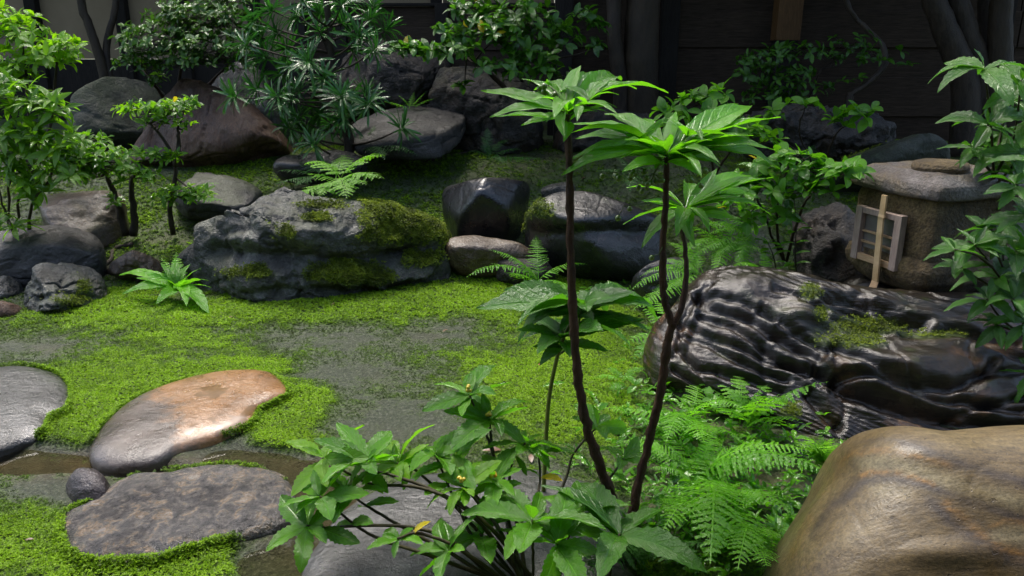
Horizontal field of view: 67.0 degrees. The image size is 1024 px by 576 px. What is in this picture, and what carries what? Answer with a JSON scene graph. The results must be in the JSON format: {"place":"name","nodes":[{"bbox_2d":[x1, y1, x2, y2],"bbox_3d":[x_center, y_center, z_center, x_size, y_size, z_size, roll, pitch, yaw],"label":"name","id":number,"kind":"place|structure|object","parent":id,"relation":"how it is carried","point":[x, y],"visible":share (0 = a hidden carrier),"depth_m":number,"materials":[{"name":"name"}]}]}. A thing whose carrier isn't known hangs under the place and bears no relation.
{"place":"outdoors","nodes":[
{"label":"outdoors","id":0,"kind":"place"},
{"bbox_2d":[0,119,1023,575],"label":"ground","id":1,"kind":"structure","parent":0,"point":[40,461],"depth_m":3.14,"materials":[{"name":"green plant"}]},
{"bbox_2d":[0,301,21,317],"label":"rock","id":2,"kind":"object","parent":1,"relation":"on","point":[7,309],"visible":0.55,"depth_m":3.62,"materials":[{"name":"brown stone"}]},
{"bbox_2d":[0,275,23,298],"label":"rock","id":3,"kind":"object","parent":1,"relation":"on","point":[10,286],"visible":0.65,"depth_m":3.94,"materials":[{"name":"grey stone"}]},
{"bbox_2d":[0,366,68,461],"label":"stepping stone","id":4,"kind":"object","parent":1,"relation":"on","point":[30,397],"visible":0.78,"depth_m":2.65,"materials":[{"name":"grey stone"}]},
{"bbox_2d":[0,360,79,439],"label":"moss fringe","id":5,"kind":"object","parent":1,"relation":"on","point":[59,413],"visible":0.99,"depth_m":2.68,"materials":[{"name":"green plant"}]},
{"bbox_2d":[0,67,90,239],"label":"leafy shrub","id":6,"kind":"object","parent":1,"relation":"on","point":[14,137],"visible":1,"depth_m":3.95,"materials":[{"name":"green plant"}]},
{"bbox_2d":[0,0,91,173],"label":"bright shrub","id":7,"kind":"object","parent":1,"relation":"on","point":[47,53],"visible":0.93,"depth_m":4.53,"materials":[{"name":"green plant"}]},
{"bbox_2d":[0,225,106,287],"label":"flat stone","id":8,"kind":"object","parent":1,"relation":"on","point":[25,253],"visible":0.7,"depth_m":4.07,"materials":[{"name":"grey stone"}]},
{"bbox_2d":[23,262,107,314],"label":"rock","id":9,"kind":"object","parent":1,"relation":"on","point":[59,288],"visible":0.77,"depth_m":3.73,"materials":[{"name":"grey stone"}]},
{"bbox_2d":[39,189,128,247],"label":"flat stone","id":10,"kind":"object","parent":1,"relation":"on","point":[85,211],"visible":0.73,"depth_m":4.43,"materials":[{"name":"grey stone"}]},
{"bbox_2d":[66,467,109,502],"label":"pebble","id":11,"kind":"object","parent":1,"relation":"on","point":[82,483],"visible":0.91,"depth_m":2.15,"materials":[{"name":"grey stone"}]},
{"bbox_2d":[77,0,118,78],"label":"garden tree","id":12,"kind":"object","parent":1,"relation":"on","point":[102,57],"visible":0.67,"depth_m":6.85,"materials":[{"name":"grey plant"}]},
{"bbox_2d":[31,129,187,236],"bbox_3d":[-2.211,-0.543,4.200,0.820,0.621,0.416,0,17,0],"label":"azalea shrub","id":13,"kind":"object","parent":1,"relation":"on","point":[90,159],"visible":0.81,"depth_m":4.17,"materials":[{"name":"green plant"}]},
{"bbox_2d":[67,77,164,150],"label":"boulder","id":14,"kind":"object","parent":1,"relation":"on","point":[99,98],"visible":0.41,"depth_m":5.57,"materials":[{"name":"grey stone"}]},
{"bbox_2d":[107,241,133,265],"bbox_3d":[-2.228,-0.144,4.277,0.118,0.144,0.403,0,17,0],"label":"tree root","id":15,"kind":"object","parent":1,"relation":"on","point":[112,253],"visible":0.45,"depth_m":4.41,"materials":[{"name":"brown plant"}]},
{"bbox_2d":[106,268,139,282],"bbox_3d":[-2.099,-0.069,4.190,0.228,0.061,0.043,7,18,21],"label":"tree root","id":16,"kind":"object","parent":1,"relation":"on","point":[108,271],"visible":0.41,"depth_m":4.20,"materials":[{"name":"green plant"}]},
{"bbox_2d":[109,250,163,280],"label":"rock","id":17,"kind":"object","parent":1,"relation":"on","point":[128,261],"visible":0.69,"depth_m":4.09,"materials":[{"name":"grey stone"}]},
{"bbox_2d":[119,255,208,313],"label":"strap fern","id":18,"kind":"object","parent":1,"relation":"on","point":[170,282],"visible":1,"depth_m":3.83,"materials":[{"name":"green plant"}]},
{"bbox_2d":[110,94,218,234],"bbox_3d":[-1.917,-0.675,4.331,0.554,0.801,0.334,0,17,0],"label":"azalea shrub","id":19,"kind":"object","parent":1,"relation":"on","point":[158,112],"visible":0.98,"depth_m":4.26,"materials":[{"name":"green plant"}]},
{"bbox_2d":[48,459,287,573],"bbox_3d":[-0.940,0.587,2.059,0.602,0.048,0.511,0,17,0],"label":"moss fringe","id":20,"kind":"object","parent":1,"relation":"on","point":[62,543],"visible":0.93,"depth_m":1.88,"materials":[{"name":"green plant"}]},
{"bbox_2d":[63,464,294,567],"bbox_3d":[-0.891,0.627,2.077,0.605,0.146,0.460,0,17,0],"label":"stepping stone","id":21,"kind":"object","parent":1,"relation":"on","point":[144,512],"visible":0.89,"depth_m":2.02,"materials":[{"name":"stone"}]},
{"bbox_2d":[108,0,264,98],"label":"clipped shrub","id":22,"kind":"object","parent":1,"relation":"on","point":[177,18],"visible":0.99,"depth_m":5.19,"materials":[{"name":"green plant"}]},
{"bbox_2d":[89,369,288,477],"bbox_3d":[-1.099,0.451,2.657,0.510,0.144,0.701,16,23,42],"label":"stepping stone","id":23,"kind":"object","parent":1,"relation":"on","point":[158,428],"visible":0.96,"depth_m":2.53,"materials":[{"name":"beige stone"}]},
{"bbox_2d":[80,366,299,443],"bbox_3d":[-1.076,0.388,2.717,0.630,0.040,0.639,0,17,0],"label":"moss fringe","id":24,"kind":"object","parent":1,"relation":"on","point":[255,418],"visible":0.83,"depth_m":2.66,"materials":[{"name":"green plant"}]},
{"bbox_2d":[169,183,220,202],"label":"fern","id":25,"kind":"object","parent":1,"relation":"on","point":[203,199],"visible":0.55,"depth_m":4.28,"materials":[{"name":"green plant"}]},
{"bbox_2d":[130,78,292,166],"bbox_3d":[-2.090,-1.085,5.449,1.093,0.757,0.733,0,17,0],"label":"brown boulder","id":26,"kind":"object","parent":1,"relation":"on","point":[211,137],"visible":0.51,"depth_m":5.19,"materials":[{"name":"brown stone"}]},
{"bbox_2d":[175,172,261,220],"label":"flat stone","id":27,"kind":"object","parent":1,"relation":"on","point":[236,194],"visible":0.72,"depth_m":4.61,"materials":[{"name":"grey stone"}]},
{"bbox_2d":[212,61,290,138],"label":"grey boulder","id":28,"kind":"object","parent":1,"relation":"on","point":[231,75],"visible":0.2,"depth_m":5.62,"materials":[{"name":"grey stone"}]},
{"bbox_2d":[0,0,553,120],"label":"house wall","id":29,"kind":"structure","parent":1,"relation":"on","point":[61,15],"depth_m":7.79,"materials":[{"name":"black paint"}]},
{"bbox_2d":[177,186,451,302],"bbox_3d":[-1.066,-0.171,4.161,1.496,0.781,0.878,0,17,0],"label":"mossy rock","id":30,"kind":"object","parent":1,"relation":"on","point":[283,243],"visible":0.8,"depth_m":3.87,"materials":[{"name":"grey stone"}]},
{"bbox_2d":[302,153,383,197],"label":"fern","id":31,"kind":"object","parent":30,"relation":"on","point":[345,180],"visible":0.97,"depth_m":4.19,"materials":[{"name":"green plant"}]},
{"bbox_2d":[210,0,422,165],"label":"needle tree","id":32,"kind":"object","parent":1,"relation":"on","point":[343,114],"visible":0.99,"depth_m":4.75,"materials":[{"name":"green plant"}]},
{"bbox_2d":[273,150,367,183],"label":"rock","id":33,"kind":"object","parent":1,"relation":"on","point":[286,163],"visible":0.54,"depth_m":4.82,"materials":[{"name":"grey stone"}]},
{"bbox_2d":[326,38,450,122],"bbox_3d":[-0.949,-1.526,5.814,0.968,0.664,0.686,0,17,0],"label":"rough rock","id":34,"kind":"object","parent":1,"relation":"on","point":[407,77],"visible":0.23,"depth_m":5.54,"materials":[{"name":"grey stone"}]},
{"bbox_2d":[352,104,465,159],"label":"slab rock","id":35,"kind":"object","parent":1,"relation":"on","point":[442,131],"visible":0.77,"depth_m":5.04,"materials":[{"name":"stone"}]},
{"bbox_2d":[359,126,416,159],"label":"fern","id":36,"kind":"object","parent":35,"relation":"on","point":[379,149],"visible":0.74,"depth_m":4.79,"materials":[{"name":"green plant"}]},
{"bbox_2d":[384,95,432,108],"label":"fern","id":37,"kind":"object","parent":35,"relation":"on","point":[411,98],"visible":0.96,"depth_m":5.46,"materials":[{"name":"green plant"}]},
{"bbox_2d":[290,3,554,135],"bbox_3d":[-0.704,-1.761,6.635,2.264,1.288,0.130,0,17,0],"label":"fence","id":38,"kind":"object","parent":1,"relation":"on","point":[419,20],"visible":0.16,"depth_m":6.53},
{"bbox_2d":[301,468,638,575],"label":"stepping stone","id":39,"kind":"object","parent":1,"relation":"on","point":[329,558],"visible":0.32,"depth_m":1.89,"materials":[{"name":"grey stone"}]},
{"bbox_2d":[427,66,543,155],"bbox_3d":[-0.206,-1.258,5.691,0.894,0.722,0.694,0,17,0],"label":"rough rock","id":40,"kind":"object","parent":1,"relation":"on","point":[475,106],"visible":0.52,"depth_m":5.45,"materials":[{"name":"grey stone"}]},
{"bbox_2d":[442,177,529,240],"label":"black boulder","id":41,"kind":"object","parent":1,"relation":"on","point":[492,207],"visible":0.82,"depth_m":4.33,"materials":[{"name":"black stone"}]},
{"bbox_2d":[265,365,707,575],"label":"berry shrub","id":42,"kind":"object","parent":1,"relation":"on","point":[567,516],"visible":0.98,"depth_m":1.73,"materials":[{"name":"green plant"}]},
{"bbox_2d":[445,235,534,277],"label":"rock","id":43,"kind":"object","parent":1,"relation":"on","point":[467,255],"visible":0.77,"depth_m":4.09,"materials":[{"name":"grey stone"}]},
{"bbox_2d":[482,447,500,450],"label":"fallen leaf","id":44,"kind":"object","parent":1,"relation":"on","point":[495,449],"visible":0.67,"depth_m":2.39,"materials":[{"name":"beige plant"}]},
{"bbox_2d":[386,0,611,94],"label":"camellia bush","id":45,"kind":"object","parent":1,"relation":"on","point":[489,26],"visible":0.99,"depth_m":4.89,"materials":[{"name":"green plant"}]},
{"bbox_2d":[0,139,1011,575],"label":"ground moss","id":46,"kind":"object","parent":1,"relation":"on","point":[180,313],"visible":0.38,"depth_m":3.17,"materials":[{"name":"green plant"}]},
{"bbox_2d":[276,160,329,186],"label":"fern","id":47,"kind":"object","parent":46,"relation":"on","point":[304,178],"visible":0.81,"depth_m":4.57,"materials":[{"name":"green plant"}]},
{"bbox_2d":[469,128,538,163],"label":"fern","id":48,"kind":"object","parent":46,"relation":"on","point":[487,147],"visible":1,"depth_m":4.89,"materials":[{"name":"green plant"}]},
{"bbox_2d":[593,367,644,391],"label":"fern","id":49,"kind":"object","parent":46,"relation":"on","point":[622,376],"visible":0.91,"depth_m":2.82,"materials":[{"name":"green plant"}]},
{"bbox_2d":[496,258,555,284],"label":"rock","id":50,"kind":"object","parent":1,"relation":"on","point":[503,276],"visible":0.42,"depth_m":4.04,"materials":[{"name":"grey stone"}]},
{"bbox_2d":[466,235,586,289],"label":"fern","id":51,"kind":"object","parent":1,"relation":"on","point":[530,271],"visible":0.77,"depth_m":3.89,"materials":[{"name":"green plant"}]},
{"bbox_2d":[528,454,533,462],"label":"fallen leaf","id":52,"kind":"object","parent":1,"relation":"on","point":[531,457],"visible":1,"depth_m":2.35,"materials":[{"name":"beige plant"}]},
{"bbox_2d":[541,182,575,197],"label":"rock","id":53,"kind":"object","parent":1,"relation":"on","point":[549,189],"visible":0.4,"depth_m":4.73,"materials":[{"name":"grey stone"}]},
{"bbox_2d":[476,279,655,491],"bbox_3d":[0.161,0.277,2.088,0.390,0.611,0.406,9,19,28],"label":"cane plant","id":54,"kind":"object","parent":1,"relation":"on","point":[539,302],"visible":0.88,"depth_m":1.98,"materials":[{"name":"green plant"}]},
{"bbox_2d":[521,191,660,280],"bbox_3d":[0.440,-0.254,4.244,0.787,0.583,0.660,0,17,0],"label":"flat boulder","id":55,"kind":"object","parent":1,"relation":"on","point":[607,245],"visible":0.81,"depth_m":4.01,"materials":[{"name":"grey stone"}]},
{"bbox_2d":[552,107,655,152],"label":"rough rock","id":56,"kind":"object","parent":1,"relation":"on","point":[583,144],"visible":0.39,"depth_m":5.42,"materials":[{"name":"grey stone"}]},
{"bbox_2d":[598,156,662,190],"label":"fern","id":57,"kind":"object","parent":1,"relation":"on","point":[631,182],"visible":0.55,"depth_m":4.61,"materials":[{"name":"green plant"}]},
{"bbox_2d":[481,66,780,551],"bbox_3d":[0.299,0.095,1.815,0.760,1.187,0.409,-12,21,-34],"label":"coral bush","id":58,"kind":"object","parent":1,"relation":"on","point":[698,137],"visible":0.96,"depth_m":1.68,"materials":[{"name":"green plant"}]},
{"bbox_2d":[606,0,660,128],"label":"garden tree","id":59,"kind":"object","parent":1,"relation":"on","point":[634,57],"visible":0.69,"depth_m":5.64,"materials":[{"name":"grey plant"}]},
{"bbox_2d":[621,300,663,361],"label":"fern","id":60,"kind":"object","parent":1,"relation":"on","point":[648,327],"visible":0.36,"depth_m":3.00,"materials":[{"name":"green plant"}]},
{"bbox_2d":[586,511,708,575],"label":"fern","id":61,"kind":"object","parent":1,"relation":"on","point":[639,553],"visible":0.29,"depth_m":1.75,"materials":[{"name":"green plant"}]},
{"bbox_2d":[630,257,694,315],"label":"rock","id":62,"kind":"object","parent":1,"relation":"on","point":[645,289],"visible":0.41,"depth_m":3.58,"materials":[{"name":"grey stone"}]},
{"bbox_2d":[632,242,705,309],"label":"fern","id":63,"kind":"object","parent":1,"relation":"on","point":[694,262],"visible":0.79,"depth_m":3.34,"materials":[{"name":"green plant"}]},
{"bbox_2d":[605,385,744,441],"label":"fern","id":64,"kind":"object","parent":1,"relation":"on","point":[680,423],"visible":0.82,"depth_m":2.38,"materials":[{"name":"green plant"}]},
{"bbox_2d":[543,279,842,575],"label":"undergrowth","id":65,"kind":"object","parent":1,"relation":"on","point":[779,525],"visible":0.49,"depth_m":2.21,"materials":[{"name":"green plant"}]},
{"bbox_2d":[642,453,792,563],"bbox_3d":[0.500,0.530,1.921,0.337,0.264,0.771,0,17,0],"label":"fern","id":66,"kind":"object","parent":1,"relation":"on","point":[719,498],"visible":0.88,"depth_m":1.76,"materials":[{"name":"green plant"}]},
{"bbox_2d":[649,78,789,174],"bbox_3d":[1.021,-0.792,3.913,0.668,0.530,0.434,-3,17,-10],"label":"leafy bush","id":67,"kind":"object","parent":1,"relation":"on","point":[705,97],"visible":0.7,"depth_m":3.82,"materials":[{"name":"green plant"}]},
{"bbox_2d":[620,427,819,496],"bbox_3d":[0.572,0.473,2.199,0.404,0.186,0.613,-8,19,-25],"label":"fern","id":68,"kind":"object","parent":1,"relation":"on","point":[724,462],"visible":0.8,"depth_m":2.14,"materials":[{"name":"green plant"}]},
{"bbox_2d":[676,198,766,267],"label":"fern","id":69,"kind":"object","parent":1,"relation":"on","point":[717,259],"visible":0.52,"depth_m":3.50,"materials":[{"name":"green plant"}]},
{"bbox_2d":[695,211,760,263],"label":"fern","id":70,"kind":"object","parent":1,"relation":"on","point":[744,239],"visible":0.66,"depth_m":3.44,"materials":[{"name":"green plant"}]},
{"bbox_2d":[681,515,784,570],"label":"fern","id":71,"kind":"object","parent":1,"relation":"on","point":[737,534],"visible":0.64,"depth_m":1.66,"materials":[{"name":"green plant"}]},
{"bbox_2d":[699,376,826,427],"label":"fern","id":72,"kind":"object","parent":1,"relation":"on","point":[737,396],"visible":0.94,"depth_m":2.49,"materials":[{"name":"green plant"}]},
{"bbox_2d":[754,237,786,267],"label":"upright plant","id":73,"kind":"object","parent":1,"relation":"on","point":[765,249],"visible":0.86,"depth_m":3.43,"materials":[{"name":"green plant"}]},
{"bbox_2d":[553,0,1023,140],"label":"board fence","id":74,"kind":"object","parent":1,"relation":"on","point":[705,42],"visible":0.3,"depth_m":6.03,"materials":[{"name":"black wood"}]},
{"bbox_2d":[715,142,875,261],"bbox_3d":[1.171,-0.322,3.302,0.442,0.573,0.602,-8,19,-25],"label":"round leaf bush","id":75,"kind":"object","parent":1,"relation":"on","point":[806,183],"visible":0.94,"depth_m":3.27,"materials":[{"name":"green plant"}]},
{"bbox_2d":[780,194,811,271],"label":"upright plant","id":76,"kind":"object","parent":1,"relation":"on","point":[793,196],"visible":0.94,"depth_m":3.37,"materials":[{"name":"green plant"}]},
{"bbox_2d":[777,436,814,461],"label":"rock","id":77,"kind":"object","parent":1,"relation":"on","point":[788,442],"visible":0.21,"depth_m":2.35,"materials":[{"name":"grey stone"}]},
{"bbox_2d":[731,32,888,105],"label":"shade bush","id":78,"kind":"object","parent":1,"relation":"on","point":[767,64],"visible":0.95,"depth_m":5.16,"materials":[{"name":"green plant"}]},
{"bbox_2d":[731,103,896,164],"bbox_3d":[1.923,-0.938,4.945,0.994,0.492,0.563,0,17,0],"label":"rough rock","id":79,"kind":"object","parent":1,"relation":"on","point":[817,133],"visible":0.48,"depth_m":4.71,"materials":[{"name":"grey stone"}]},
{"bbox_2d":[767,145,816,177],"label":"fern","id":80,"kind":"object","parent":79,"relation":"on","point":[802,160],"visible":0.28,"depth_m":4.63,"materials":[{"name":"green plant"}]},
{"bbox_2d":[794,433,837,468],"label":"fern","id":81,"kind":"object","parent":1,"relation":"on","point":[824,450],"visible":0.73,"depth_m":2.25,"materials":[{"name":"green plant"}]},
{"bbox_2d":[753,96,882,175],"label":"twiggy plant","id":82,"kind":"object","parent":1,"relation":"on","point":[840,113],"visible":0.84,"depth_m":4.13,"materials":[{"name":"green plant"}]},
{"bbox_2d":[790,202,860,282],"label":"dark rock","id":83,"kind":"object","parent":1,"relation":"on","point":[828,236],"visible":0.61,"depth_m":3.54,"materials":[{"name":"grey stone"}]},
{"bbox_2d":[642,265,1023,439],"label":"layered rock","id":84,"kind":"object","parent":1,"relation":"on","point":[873,358],"visible":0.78,"depth_m":2.67,"materials":[{"name":"black stone"}]},
{"bbox_2d":[733,253,783,268],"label":"fern","id":85,"kind":"object","parent":84,"relation":"on","point":[763,262],"visible":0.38,"depth_m":3.34,"materials":[{"name":"green plant"}]},
{"bbox_2d":[869,195,887,287],"bbox_3d":[1.435,-0.165,3.030,0.037,0.381,0.146,9,19,27],"label":"bamboo slat","id":86,"kind":"object","parent":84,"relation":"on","point":[878,244],"visible":0.87,"depth_m":3.07,"materials":[{"name":"brown wood"}]},
{"bbox_2d":[831,0,919,106],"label":"crooked sapling","id":87,"kind":"object","parent":1,"relation":"on","point":[884,59],"visible":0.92,"depth_m":5.09,"materials":[{"name":"brown plant"}]},
{"bbox_2d":[833,133,950,191],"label":"mossy rock","id":88,"kind":"object","parent":1,"relation":"on","point":[916,147],"visible":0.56,"depth_m":4.17,"materials":[{"name":"grey stone"}]},
{"bbox_2d":[763,425,1023,575],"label":"banded boulder","id":89,"kind":"object","parent":1,"relation":"on","point":[901,501],"visible":1,"depth_m":1.47,"materials":[{"name":"brown stone"}]},
{"bbox_2d":[843,273,980,293],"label":"ledge rock","id":90,"kind":"object","parent":1,"relation":"on","point":[861,279],"depth_m":3.25,"materials":[{"name":"grey stone"}]},
{"bbox_2d":[845,158,1023,292],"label":"stone lantern","id":91,"kind":"object","parent":90,"relation":"on","point":[931,202],"visible":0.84,"depth_m":2.99,"materials":[{"name":"grey stone"}]},
{"bbox_2d":[850,205,907,271],"bbox_3d":[1.476,-0.204,3.119,0.031,0.221,0.244,-5,18,-17],"label":"window","id":92,"kind":"structure","parent":91,"relation":"in","point":[866,218],"depth_m":3.11,"materials":[{"name":"grey wood"}]},
{"bbox_2d":[921,0,1013,157],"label":"garden tree","id":93,"kind":"object","parent":1,"relation":"on","point":[957,29],"visible":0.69,"depth_m":5.11,"materials":[{"name":"grey plant"}]},
{"bbox_2d":[923,147,1023,402],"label":"toothed shrub","id":94,"kind":"object","parent":1,"relation":"on","point":[1007,282],"visible":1,"depth_m":2.56,"materials":[{"name":"green plant"}]},
{"bbox_2d":[929,49,1023,210],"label":"toothed shrub","id":95,"kind":"object","parent":1,"relation":"on","point":[1005,80],"visible":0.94,"depth_m":2.79,"materials":[{"name":"green plant"}]}
]}

